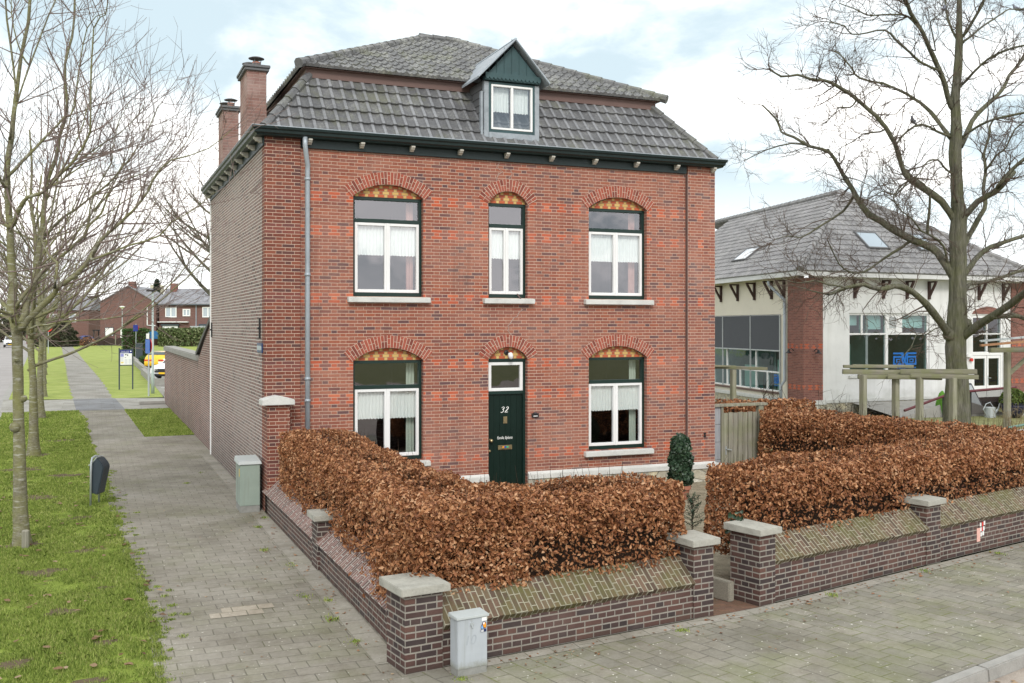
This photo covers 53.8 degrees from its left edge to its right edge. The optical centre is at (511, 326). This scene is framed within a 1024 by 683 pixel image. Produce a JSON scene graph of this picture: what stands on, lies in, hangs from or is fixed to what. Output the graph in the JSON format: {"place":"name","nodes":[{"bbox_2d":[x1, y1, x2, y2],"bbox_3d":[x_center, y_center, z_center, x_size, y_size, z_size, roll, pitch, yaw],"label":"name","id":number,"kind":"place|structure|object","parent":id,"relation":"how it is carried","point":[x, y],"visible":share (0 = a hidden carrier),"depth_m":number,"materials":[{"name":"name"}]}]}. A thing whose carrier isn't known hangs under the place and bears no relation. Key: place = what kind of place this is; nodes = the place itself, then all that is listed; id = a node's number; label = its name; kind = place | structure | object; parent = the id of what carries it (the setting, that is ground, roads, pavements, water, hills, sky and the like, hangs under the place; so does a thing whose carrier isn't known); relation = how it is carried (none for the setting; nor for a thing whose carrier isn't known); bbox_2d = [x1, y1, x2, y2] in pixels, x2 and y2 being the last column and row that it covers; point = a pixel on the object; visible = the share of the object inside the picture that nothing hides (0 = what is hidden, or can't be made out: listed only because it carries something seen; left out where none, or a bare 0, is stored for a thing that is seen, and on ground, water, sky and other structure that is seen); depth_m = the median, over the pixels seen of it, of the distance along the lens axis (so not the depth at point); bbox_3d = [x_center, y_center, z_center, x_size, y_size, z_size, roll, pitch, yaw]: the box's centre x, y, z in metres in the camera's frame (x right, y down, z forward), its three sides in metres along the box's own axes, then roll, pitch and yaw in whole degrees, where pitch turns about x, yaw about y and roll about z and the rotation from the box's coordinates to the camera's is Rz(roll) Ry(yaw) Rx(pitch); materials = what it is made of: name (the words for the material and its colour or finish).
{"place":"outdoors","nodes":[
{"label":"outdoors","id":0,"kind":"place"},
{"bbox_2d":[0,340,26,400],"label":"road","id":1,"kind":"structure","parent":0,"point":[6,377],"depth_m":84.93,"materials":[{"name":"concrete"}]},
{"bbox_2d":[2,336,11,346],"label":"delivery van","id":2,"kind":"object","parent":1,"relation":"on","point":[7,340],"visible":0.48,"depth_m":162.88,"materials":[{"name":"white"}]},
{"bbox_2d":[0,352,27,416],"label":"road gutter","id":3,"kind":"object","parent":1,"relation":"on","point":[8,392],"visible":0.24,"depth_m":51.88,"materials":[{"name":"concrete"}]},
{"bbox_2d":[0,399,75,413],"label":"driveway","id":4,"kind":"structure","parent":0,"point":[54,405],"depth_m":42.64,"materials":[{"name":"concrete"}]},
{"bbox_2d":[9,347,73,399],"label":"verge","id":5,"kind":"structure","parent":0,"point":[57,384],"depth_m":66.22,"materials":[{"name":"plant"}]},
{"bbox_2d":[0,231,104,367],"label":"street tree","id":6,"kind":"object","parent":5,"relation":"on","point":[52,285],"visible":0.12,"depth_m":82.18,"materials":[{"name":"brown plant"}]},
{"bbox_2d":[0,225,106,374],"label":"street tree","id":7,"kind":"object","parent":5,"relation":"on","point":[57,283],"visible":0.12,"depth_m":70.10,"materials":[{"name":"brown plant"}]},
{"bbox_2d":[34,317,78,346],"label":"shrub","id":8,"kind":"object","parent":5,"relation":"on","point":[68,338],"visible":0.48,"depth_m":167.03,"materials":[{"name":"plant"}]},
{"bbox_2d":[0,185,127,396],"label":"street tree","id":9,"kind":"object","parent":5,"relation":"on","point":[44,358],"visible":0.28,"depth_m":48.09,"materials":[{"name":"brown plant"}]},
{"bbox_2d":[0,188,131,383],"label":"street tree","id":10,"kind":"object","parent":5,"relation":"on","point":[61,271],"visible":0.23,"depth_m":58.98,"materials":[{"name":"brown plant"}]},
{"bbox_2d":[0,411,166,682],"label":"verge","id":11,"kind":"structure","parent":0,"point":[131,669],"depth_m":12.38,"materials":[{"name":"plant"}]},
{"bbox_2d":[0,658,37,669],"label":"bare soil","id":12,"kind":"structure","parent":11,"relation":"on","point":[10,664],"depth_m":9.97,"materials":[{"name":"soil"}]},
{"bbox_2d":[0,540,42,547],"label":"bare soil","id":13,"kind":"structure","parent":11,"relation":"on","point":[35,543],"depth_m":15.46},
{"bbox_2d":[0,0,295,545],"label":"street tree","id":14,"kind":"object","parent":13,"relation":"on","point":[13,306],"visible":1,"depth_m":15.40,"materials":[{"name":"brown plant"}]},
{"bbox_2d":[21,529,28,548],"bbox_3d":[-7.289,3.188,15.120,0.107,0.285,0.108,0,0,-23],"label":"tree stake","id":15,"kind":"object","parent":11,"relation":"on","point":[25,538],"visible":0.85,"depth_m":15.08,"materials":[{"name":"brown wood"}]},
{"bbox_2d":[3,495,56,500],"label":"bare soil","id":16,"kind":"structure","parent":11,"relation":"on","point":[42,497],"depth_m":19.67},
{"bbox_2d":[18,568,69,576],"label":"bare soil","id":17,"kind":"structure","parent":11,"relation":"on","point":[44,571],"depth_m":13.72,"materials":[{"name":"soil"}]},
{"bbox_2d":[0,410,95,449],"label":"grass","id":18,"kind":"structure","parent":11,"relation":"on","point":[51,429],"depth_m":32.39,"materials":[{"name":"plant"}]},
{"bbox_2d":[43,608,79,616],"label":"bare soil","id":19,"kind":"structure","parent":11,"relation":"on","point":[51,612],"depth_m":11.80,"materials":[{"name":"soil"}]},
{"bbox_2d":[0,445,128,554],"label":"grass","id":20,"kind":"structure","parent":11,"relation":"on","point":[56,484],"depth_m":18.69,"materials":[{"name":"plant"}]},
{"bbox_2d":[0,476,165,678],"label":"fallen leaves","id":21,"kind":"object","parent":20,"relation":"on","point":[92,664],"visible":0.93,"depth_m":12.05,"materials":[{"name":"plant"}]},
{"bbox_2d":[71,676,110,682],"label":"bare soil","id":22,"kind":"structure","parent":11,"relation":"on","point":[102,679],"depth_m":9.50,"materials":[{"name":"soil"}]},
{"bbox_2d":[89,455,109,505],"bbox_3d":[-7.731,2.865,18.897,0.292,0.930,0.400,0,0,1],"label":"litter bin","id":23,"kind":"object","parent":11,"relation":"on","point":[99,465],"visible":1,"depth_m":18.75,"materials":[{"name":"plastic"}]},
{"label":"bare soil","id":24,"kind":"structure","parent":11,"relation":"on","visible":0},
{"bbox_2d":[0,46,209,456],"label":"street tree","id":25,"kind":"object","parent":24,"relation":"on","point":[33,447],"visible":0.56,"depth_m":26.02,"materials":[{"name":"brown plant"}]},
{"label":"bare soil","id":26,"kind":"structure","parent":11,"relation":"on","visible":0},
{"bbox_2d":[0,120,187,417],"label":"street tree","id":27,"kind":"object","parent":26,"relation":"on","point":[40,398],"visible":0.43,"depth_m":36.66,"materials":[{"name":"brown plant"}]},
{"bbox_2d":[62,346,111,398],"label":"path","id":28,"kind":"structure","parent":0,"point":[84,380],"depth_m":62.45,"materials":[{"name":"concrete"}]},
{"bbox_2d":[73,398,124,410],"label":"path crossing","id":29,"kind":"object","parent":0,"point":[99,404],"visible":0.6,"depth_m":43.14,"materials":[{"name":"concrete"}]},
{"bbox_2d":[73,345,162,397],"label":"lawn","id":30,"kind":"structure","parent":0,"point":[106,371],"depth_m":71.86,"materials":[{"name":"plant"}]},
{"bbox_2d":[26,296,100,343],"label":"annex","id":31,"kind":"object","parent":30,"relation":"on","point":[80,327],"visible":0.3,"depth_m":193.86,"materials":[{"name":"brick"}]},
{"bbox_2d":[79,336,96,345],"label":"shrub","id":32,"kind":"object","parent":30,"relation":"on","point":[86,341],"visible":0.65,"depth_m":176.56,"materials":[{"name":"brown plant"}]},
{"bbox_2d":[78,335,121,344],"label":"timber fence","id":33,"kind":"object","parent":30,"relation":"on","point":[115,341],"visible":0.34,"depth_m":178.75,"materials":[{"name":"brown wood"}]},
{"bbox_2d":[119,348,132,389],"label":"information board","id":34,"kind":"object","parent":30,"relation":"on","point":[125,357],"visible":1,"depth_m":53.54,"materials":[{"name":"white metal"}]},
{"bbox_2d":[92,281,162,344],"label":"gabled house","id":35,"kind":"structure","parent":30,"relation":"on","point":[138,321],"depth_m":179.52,"materials":[{"name":"brick"}]},
{"bbox_2d":[121,327,150,356],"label":"cube hedge","id":36,"kind":"object","parent":30,"relation":"on","point":[139,336],"visible":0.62,"depth_m":98.83,"materials":[{"name":"green plant"}]},
{"bbox_2d":[145,333,151,395],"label":"road sign","id":37,"kind":"object","parent":30,"relation":"on","point":[148,346],"visible":1,"depth_m":48.30,"materials":[{"name":"metal"}]},
{"bbox_2d":[146,289,155,393],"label":"street lamp","id":38,"kind":"object","parent":30,"relation":"on","point":[152,368],"visible":0.94,"depth_m":50.27,"materials":[{"name":"black metal"}]},
{"bbox_2d":[115,398,168,408],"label":"driveway","id":39,"kind":"structure","parent":0,"point":[129,403],"depth_m":43.75,"materials":[{"name":"concrete"}]},
{"bbox_2d":[139,401,164,404],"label":"driveway sill","id":40,"kind":"structure","parent":39,"relation":"on","point":[151,402],"depth_m":43.28,"materials":[{"name":"concrete"}]},
{"bbox_2d":[163,316,209,449],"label":"wall","id":41,"kind":"structure","parent":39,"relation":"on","point":[187,386],"depth_m":31.93,"materials":[{"name":"brick"}]},
{"bbox_2d":[125,408,193,436],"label":"lawn","id":42,"kind":"structure","parent":0,"point":[143,424],"depth_m":34.57,"materials":[{"name":"plant"}]},
{"bbox_2d":[155,376,164,397],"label":"parking","id":43,"kind":"structure","parent":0,"point":[161,389],"depth_m":54.47,"materials":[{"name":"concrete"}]},
{"bbox_2d":[135,343,142,359],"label":"roadside box","id":44,"kind":"object","parent":43,"relation":"on","point":[139,352],"visible":0.67,"depth_m":93.78,"materials":[{"name":"metal"}]},
{"bbox_2d":[134,360,150,370],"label":"parking ledge","id":45,"kind":"object","parent":43,"relation":"on","point":[138,365],"visible":0.46,"depth_m":79.55,"materials":[{"name":"concrete"}]},
{"bbox_2d":[141,368,164,385],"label":"parking ledge","id":46,"kind":"object","parent":43,"relation":"on","point":[157,381],"visible":0.54,"depth_m":56.92,"materials":[{"name":"concrete"}]},
{"bbox_2d":[144,351,164,367],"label":"parked car","id":47,"kind":"object","parent":43,"relation":"on","point":[159,356],"visible":0.2,"depth_m":74.16,"materials":[{"name":"yellow"}]},
{"bbox_2d":[150,360,164,377],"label":"parked car","id":48,"kind":"object","parent":43,"relation":"on","point":[159,369],"visible":0.2,"depth_m":62.10,"materials":[{"name":"white"}]},
{"bbox_2d":[120,130,217,301],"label":"background tree","id":49,"kind":"object","parent":43,"relation":"on","point":[201,285],"visible":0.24,"depth_m":75.81,"materials":[{"name":"brown plant"}]},
{"bbox_2d":[151,345,196,351],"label":"lawn","id":50,"kind":"structure","parent":0,"point":[156,348],"depth_m":154.24,"materials":[{"name":"plant"}]},
{"bbox_2d":[156,325,204,346],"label":"variegated hedge","id":51,"kind":"object","parent":50,"relation":"on","point":[187,337],"visible":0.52,"depth_m":169.51,"materials":[{"name":"green plant"}]},
{"bbox_2d":[158,283,209,327],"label":"terrace row","id":52,"kind":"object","parent":50,"relation":"on","point":[198,312],"visible":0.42,"depth_m":180.08,"materials":[{"name":"brick"}]},
{"bbox_2d":[161,324,178,327],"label":"window","id":53,"kind":"structure","parent":52,"relation":"in","point":[163,325],"depth_m":179.67,"materials":[{"name":"white glass"}]},
{"bbox_2d":[165,308,176,316],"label":"window","id":54,"kind":"structure","parent":52,"relation":"in","point":[169,312],"depth_m":180.07,"materials":[{"name":"white paint"}]},
{"bbox_2d":[202,307,209,316],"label":"window","id":55,"kind":"structure","parent":52,"relation":"in","point":[205,310],"depth_m":180.07,"materials":[{"name":"white paint"}]},
{"bbox_2d":[79,409,411,682],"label":"pavement path","id":56,"kind":"structure","parent":0,"point":[192,556],"depth_m":13.29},
{"bbox_2d":[106,470,190,682],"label":"weeds","id":57,"kind":"object","parent":56,"relation":"on","point":[148,589],"visible":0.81,"depth_m":12.52,"materials":[{"name":"green plant"}]},
{"bbox_2d":[209,603,273,618],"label":"light pavers","id":58,"kind":"object","parent":56,"relation":"on","point":[241,610],"visible":1,"depth_m":11.83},
{"bbox_2d":[234,455,261,512],"bbox_3d":[-4.816,2.855,18.389,0.408,0.950,0.718,0,0,-22],"label":"utility cabinet","id":59,"kind":"object","parent":56,"relation":"on","point":[247,483],"visible":1,"depth_m":18.10,"materials":[{"name":"metal"}]},
{"bbox_2d":[202,454,387,664],"bbox_3d":[-4.572,3.326,18.114,0.300,0.001,17.600,0,0,-23],"label":"pavement edging","id":60,"kind":"object","parent":56,"relation":"on","point":[376,651],"visible":0.71,"depth_m":12.97,"materials":[{"name":"concrete"}]},
{"bbox_2d":[0,0,1023,323],"label":"sky","id":61,"kind":"structure","parent":0,"point":[684,51],"materials":[{"name":"white"}]},
{"bbox_2d":[27,390,1023,682],"bbox_3d":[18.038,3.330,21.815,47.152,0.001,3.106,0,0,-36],"label":"pavement","id":62,"kind":"structure","parent":0,"point":[961,619],"depth_m":10.61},
{"bbox_2d":[0,307,25,339],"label":"shrub","id":63,"kind":"object","parent":62,"relation":"on","point":[6,321],"visible":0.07,"depth_m":246.55,"materials":[{"name":"plant"}]},
{"bbox_2d":[448,607,488,676],"bbox_3d":[-0.415,3.040,9.724,0.350,0.580,0.198,0,0,-30],"label":"utility cabinet","id":64,"kind":"object","parent":62,"relation":"on","point":[468,641],"visible":1,"depth_m":9.66,"materials":[{"name":"metal"}]},
{"bbox_2d":[143,463,1020,679],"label":"fallen leaves","id":65,"kind":"object","parent":62,"relation":"on","point":[597,641],"visible":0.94,"depth_m":12.07,"materials":[{"name":"plant"}]},
{"bbox_2d":[184,471,1007,680],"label":"weeds","id":66,"kind":"object","parent":62,"relation":"on","point":[460,678],"visible":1,"depth_m":12.28,"materials":[{"name":"green plant"}]},
{"bbox_2d":[252,513,1012,667],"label":"fallen leaves","id":67,"kind":"object","parent":62,"relation":"on","point":[672,625],"visible":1,"depth_m":12.28,"materials":[{"name":"brown plant"}]},
{"bbox_2d":[444,542,1023,672],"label":"pavement edging","id":68,"kind":"object","parent":62,"relation":"on","point":[612,638],"visible":1,"depth_m":11.62,"materials":[{"name":"concrete"}]},
{"bbox_2d":[715,189,1023,413],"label":"white hall","id":69,"kind":"structure","parent":62,"relation":"on","point":[752,329],"depth_m":40.96,"materials":[{"name":"paint"}]},
{"bbox_2d":[715,314,780,393],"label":"side window","id":70,"kind":"structure","parent":69,"relation":"in","point":[757,333],"depth_m":42.52,"materials":[{"name":"glass"}]},
{"bbox_2d":[848,313,927,377],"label":"street window","id":71,"kind":"structure","parent":69,"relation":"in","point":[852,316],"depth_m":40.01,"materials":[{"name":"white paint"}]},
{"bbox_2d":[973,356,985,388],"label":"door leaf","id":72,"kind":"structure","parent":69,"relation":"in","point":[974,357],"depth_m":42.20,"materials":[{"name":"white paint"}]},
{"bbox_2d":[986,355,999,390],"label":"door leaf","id":73,"kind":"structure","parent":69,"relation":"in","point":[987,356],"depth_m":42.41,"materials":[{"name":"white paint"}]},
{"bbox_2d":[931,648,1023,682],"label":"kerb","id":74,"kind":"structure","parent":62,"relation":"on","point":[996,668],"depth_m":9.89,"materials":[{"name":"concrete"}]},
{"bbox_2d":[973,283,1023,397],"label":"window","id":75,"kind":"structure","parent":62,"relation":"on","point":[979,365],"depth_m":45.43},
{"bbox_2d":[631,481,729,579],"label":"garden gravel","id":76,"kind":"structure","parent":0,"point":[721,566],"depth_m":17.07,"materials":[{"name":"gravel"}]},
{"bbox_2d":[200,33,727,512],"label":"brick house","id":77,"kind":"structure","parent":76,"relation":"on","point":[464,259],"depth_m":20.25,"materials":[{"name":"red brick"}]},
{"bbox_2d":[347,196,430,302],"bbox_3d":[-2.382,-1.452,19.228,1.600,1.995,0.484,0,0,-23],"label":"window","id":78,"kind":"structure","parent":77,"relation":"in","point":[385,237],"depth_m":19.23,"materials":[{"name":"green paint"}]},
{"bbox_2d":[353,360,430,465],"bbox_3d":[-2.382,1.653,19.228,1.600,2.025,0.485,0,0,-23],"label":"window","id":79,"kind":"structure","parent":77,"relation":"in","point":[386,402],"depth_m":19.33,"materials":[{"name":"green paint"}]},
{"bbox_2d":[488,394,521,486],"bbox_3d":[-0.129,2.335,20.156,0.736,1.970,0.145,0,0,-23],"label":"front door","id":80,"kind":"structure","parent":77,"relation":"in","point":[504,410],"depth_m":20.17,"materials":[{"name":"green paint"}]},
{"bbox_2d":[483,203,534,303],"bbox_3d":[-0.094,-1.452,20.094,1.080,1.995,0.325,0,0,-23],"label":"window","id":81,"kind":"structure","parent":77,"relation":"in","point":[505,242],"depth_m":20.16,"materials":[{"name":"green paint"}]},
{"bbox_2d":[584,208,653,304],"bbox_3d":[2.160,-1.452,21.119,1.600,1.995,0.485,0,0,-23],"label":"window","id":82,"kind":"structure","parent":77,"relation":"in","point":[614,246],"depth_m":21.14,"materials":[{"name":"green paint"}]},
{"bbox_2d":[584,357,653,456],"bbox_3d":[2.160,1.653,21.119,1.600,2.025,0.485,0,0,-23],"label":"window","id":83,"kind":"structure","parent":77,"relation":"in","point":[618,394],"depth_m":21.14,"materials":[{"name":"green paint"}]},
{"bbox_2d":[715,402,767,464],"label":"wooden gate","id":84,"kind":"structure","parent":77,"relation":"attached to","point":[731,436],"depth_m":22.45,"materials":[{"name":"grey wood"}]},
{"bbox_2d":[276,423,687,607],"bbox_3d":[-1.120,2.256,14.521,4.060,1.389,8.573,0,0,-23],"label":"beech hedge","id":85,"kind":"object","parent":76,"relation":"on","point":[406,515],"visible":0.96,"depth_m":11.24,"materials":[{"name":"brown plant"}]},
{"bbox_2d":[262,480,720,674],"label":"garden wall","id":86,"kind":"structure","parent":76,"relation":"on","point":[410,624],"depth_m":10.84,"materials":[{"name":"brick"}]},
{"bbox_2d":[667,432,694,499],"bbox_3d":[3.242,2.683,19.498,0.563,1.295,0.577,0,0,-23],"label":"shrub","id":87,"kind":"object","parent":76,"relation":"on","point":[680,460],"visible":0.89,"depth_m":19.35,"materials":[{"name":"green plant"}]},
{"bbox_2d":[684,491,703,529],"bbox_3d":[2.884,2.984,16.273,0.530,0.692,0.498,0,0,23],"label":"young yew","id":88,"kind":"object","parent":76,"relation":"on","point":[691,506],"visible":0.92,"depth_m":16.23,"materials":[{"name":"green plant"}]},
{"bbox_2d":[703,419,1023,554],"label":"beech hedge","id":89,"kind":"object","parent":76,"relation":"on","point":[787,490],"visible":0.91,"depth_m":13.94,"materials":[{"name":"brown plant"}]},
{"bbox_2d":[724,486,1023,606],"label":"garden wall","id":90,"kind":"structure","parent":76,"relation":"on","point":[770,564],"depth_m":13.34,"materials":[{"name":"brick"}]},
{"bbox_2d":[725,510,743,543],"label":"ivy sprigs","id":91,"kind":"object","parent":90,"relation":"attached to","point":[733,516],"visible":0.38,"depth_m":12.50,"materials":[{"name":"green plant"}]},
{"bbox_2d":[757,400,1023,458],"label":"beech hedge","id":92,"kind":"object","parent":76,"relation":"on","point":[796,430],"visible":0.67,"depth_m":20.77,"materials":[{"name":"brown plant"}]},
{"bbox_2d":[709,598,761,616],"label":"entrance path","id":93,"kind":"structure","parent":0,"point":[722,606],"depth_m":11.99,"materials":[{"name":"brick"}]},
{"bbox_2d":[713,576,733,601],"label":"concrete kerb block","id":94,"kind":"structure","parent":93,"relation":"on","point":[723,589],"depth_m":12.25,"materials":[{"name":"concrete"}]},
{"bbox_2d":[747,414,1023,457],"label":"terrace","id":95,"kind":"structure","parent":0,"point":[977,419],"depth_m":35.85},
{"bbox_2d":[715,365,767,402],"bbox_3d":[6.506,2.215,28.937,1.598,2.230,0.248,0,0,17],"label":"pergola stand","id":96,"kind":"object","parent":95,"relation":"on","point":[732,368],"visible":0.53,"depth_m":28.94,"materials":[{"name":"brown wood"}]},
{"bbox_2d":[715,392,817,448],"bbox_3d":[5.606,2.280,24.807,4.173,1.439,1.034,0,0,-11],"label":"beech hedge","id":97,"kind":"object","parent":95,"relation":"on","point":[801,404],"visible":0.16,"depth_m":24.67,"materials":[{"name":"brown plant"}]},
{"bbox_2d":[755,369,793,399],"bbox_3d":[7.819,2.259,30.485,1.742,2.152,2.216,0,0,-23],"label":"bare shrub","id":98,"kind":"object","parent":95,"relation":"on","point":[763,393],"visible":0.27,"depth_m":30.27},
{"bbox_2d":[811,384,877,413],"bbox_3d":[10.106,2.506,30.610,2.207,1.658,0.997,0,0,21],"label":"bare shrub","id":99,"kind":"object","parent":95,"relation":"on","point":[833,401],"visible":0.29,"depth_m":30.81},
{"bbox_2d":[713,0,1023,425],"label":"tree","id":100,"kind":"object","parent":95,"relation":"on","point":[958,328],"visible":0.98,"depth_m":30.68,"materials":[{"name":"brown plant"}]},
{"bbox_2d":[842,364,978,423],"bbox_3d":[10.608,2.180,26.981,3.356,2.300,1.038,0,0,21],"label":"pergola","id":101,"kind":"object","parent":95,"relation":"on","point":[919,376],"visible":0.81,"depth_m":26.68,"materials":[{"name":"brown wood"}]},
{"bbox_2d":[855,386,1023,417],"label":"ramp railing","id":102,"kind":"object","parent":95,"relation":"on","point":[980,399],"visible":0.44,"depth_m":37.50,"materials":[{"name":"white metal"}]},
{"bbox_2d":[935,391,943,410],"bbox_3d":[15.848,2.805,37.337,0.380,0.870,0.390,0,0,-23],"label":"green cloth","id":103,"kind":"object","parent":102,"relation":"hanging from","point":[938,401],"visible":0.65,"depth_m":37.27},
{"bbox_2d":[983,399,1002,417],"bbox_3d":[17.695,2.980,37.132,0.988,0.700,0.400,0,0,-23],"label":"watering can","id":104,"kind":"object","parent":95,"relation":"on","point":[989,412],"visible":0.88,"depth_m":36.94,"materials":[{"name":"metal"}]},
{"bbox_2d":[983,403,1023,428],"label":"dry shrub","id":105,"kind":"object","parent":95,"relation":"on","point":[1015,408],"visible":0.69,"depth_m":31.25,"materials":[{"name":"plant"}]},
{"bbox_2d":[988,347,1023,428],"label":"pergola stand","id":106,"kind":"object","parent":95,"relation":"on","point":[1008,371],"visible":0.8,"depth_m":32.92,"materials":[{"name":"brown wood"}]},
{"bbox_2d":[979,336,1023,346],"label":"timber planks","id":107,"kind":"object","parent":106,"relation":"on","point":[1000,343],"visible":1,"depth_m":32.02,"materials":[{"name":"orange wood"}]},
{"bbox_2d":[999,388,1023,417],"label":"planter bush","id":108,"kind":"object","parent":95,"relation":"on","point":[1016,394],"visible":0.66,"depth_m":36.64,"materials":[{"name":"green plant"}]},
{"bbox_2d":[987,668,1023,682],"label":"street","id":109,"kind":"structure","parent":0,"point":[1017,676],"depth_m":9.90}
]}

